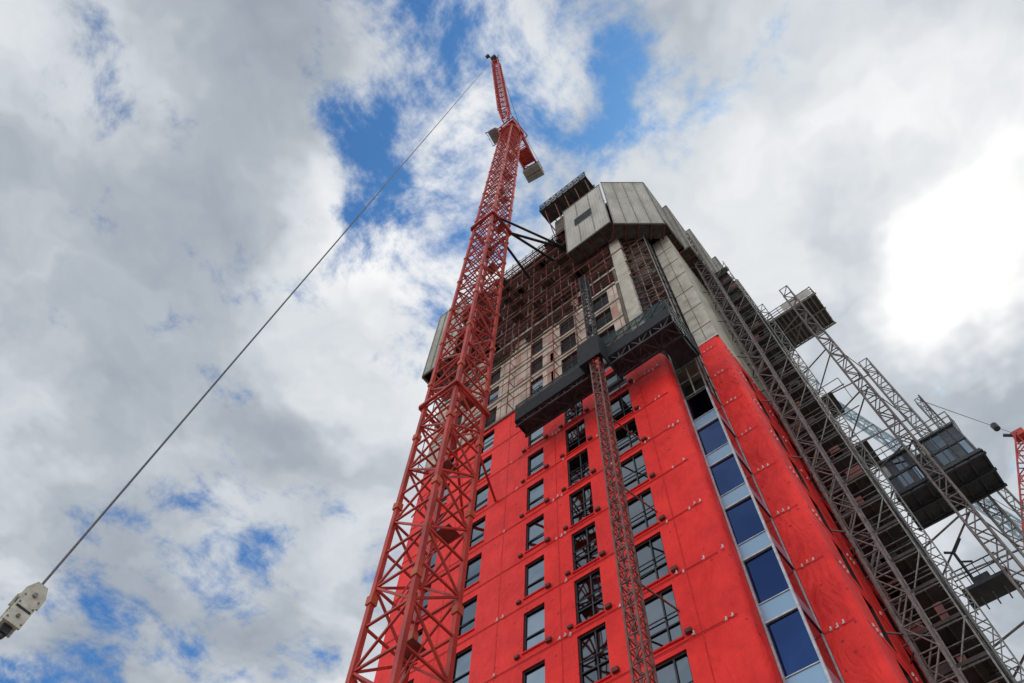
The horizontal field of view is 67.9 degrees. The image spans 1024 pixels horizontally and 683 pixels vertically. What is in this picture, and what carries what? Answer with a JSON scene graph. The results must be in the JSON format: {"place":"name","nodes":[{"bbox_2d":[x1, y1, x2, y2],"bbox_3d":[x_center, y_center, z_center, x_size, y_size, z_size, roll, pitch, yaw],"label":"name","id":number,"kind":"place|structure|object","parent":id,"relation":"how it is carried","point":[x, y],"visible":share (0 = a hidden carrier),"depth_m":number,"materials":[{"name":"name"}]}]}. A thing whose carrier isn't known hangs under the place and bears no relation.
{"place":"outdoors","nodes":[
{"label":"outdoors","id":0,"kind":"place"},
{"bbox_2d":[0,0,1023,682],"label":"sky","id":1,"kind":"structure","parent":0,"point":[172,172],"materials":[{"name":"white"}]},
{"label":"ground","id":2,"kind":"structure","parent":0,"visible":0},
{"bbox_2d":[0,54,566,682],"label":"tower crane","id":3,"kind":"object","parent":2,"relation":"on","point":[30,600],"visible":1,"depth_m":37.23,"materials":[{"name":"red paint"}]},
{"bbox_2d":[515,275,702,682],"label":"mast climber platform","id":4,"kind":"structure","parent":2,"relation":"on","point":[658,332],"depth_m":43.60,"materials":[{"name":"metal"}]},
{"bbox_2d":[606,202,844,680],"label":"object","id":5,"kind":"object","parent":2,"relation":"on","point":[698,384],"visible":0.08,"depth_m":54.75,"materials":[{"name":"metal"}]},
{"bbox_2d":[440,228,708,407],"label":"open upper floors","id":6,"kind":"structure","parent":5,"relation":"on","point":[523,296],"depth_m":68.42,"materials":[{"name":"concrete"}]},
{"bbox_2d":[416,283,585,475],"bbox_3d":[-0.463,2.328,59.735,15.528,15.500,0.692,-36,-71,17],"label":"edge scaffold","id":7,"kind":"object","parent":6,"relation":"attached to","point":[531,339],"visible":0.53,"depth_m":57.97,"materials":[{"name":"red metal"}]},
{"bbox_2d":[539,172,594,238],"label":"loading platform","id":8,"kind":"structure","parent":6,"relation":"on","point":[552,211],"depth_m":86.01,"materials":[{"name":"metal"}]},
{"bbox_2d":[422,182,766,401],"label":"perimeter screens","id":9,"kind":"object","parent":6,"relation":"on","point":[593,222],"visible":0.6,"depth_m":71.51,"materials":[{"name":"grey metal"}]},
{"bbox_2d":[374,284,782,682],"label":"front cladding","id":10,"kind":"structure","parent":5,"relation":"attached to","point":[739,649],"depth_m":35.99,"materials":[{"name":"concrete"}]},
{"bbox_2d":[401,291,693,682],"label":"windows","id":11,"kind":"structure","parent":10,"relation":"attached to","point":[664,625],"depth_m":36.55,"materials":[{"name":"black glass"}]},
{"bbox_2d":[382,282,737,682],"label":"membrane clips and seams","id":12,"kind":"object","parent":10,"relation":"attached to","point":[674,568],"visible":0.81,"depth_m":39.72,"materials":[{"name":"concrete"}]},
{"bbox_2d":[628,235,844,682],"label":"glazed bay","id":13,"kind":"object","parent":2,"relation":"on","point":[801,650],"visible":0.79,"depth_m":30.42,"materials":[{"name":"blue glass"}]},
{"bbox_2d":[608,236,928,682],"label":"pier and columns","id":14,"kind":"structure","parent":2,"relation":"on","point":[855,621],"depth_m":34.28,"materials":[{"name":"concrete"}]},
{"bbox_2d":[686,233,1023,682],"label":"scaffolding","id":15,"kind":"object","parent":2,"relation":"on","point":[944,636],"visible":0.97,"depth_m":37.11,"materials":[{"name":"grey metal"}]},
{"bbox_2d":[766,285,1023,682],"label":"construction hoist","id":16,"kind":"object","parent":2,"relation":"on","point":[950,469],"visible":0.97,"depth_m":45.48,"materials":[{"name":"metal"}]},
{"bbox_2d":[838,401,1022,540],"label":"tower crane","id":17,"kind":"object","parent":2,"relation":"on","point":[888,436],"visible":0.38,"depth_m":131.79,"materials":[{"name":"blue paint"}]},
{"bbox_2d":[917,399,1023,546],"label":"tower crane","id":18,"kind":"object","parent":2,"relation":"on","point":[1017,435],"visible":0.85,"depth_m":89.92,"materials":[{"name":"red paint"}]}
]}

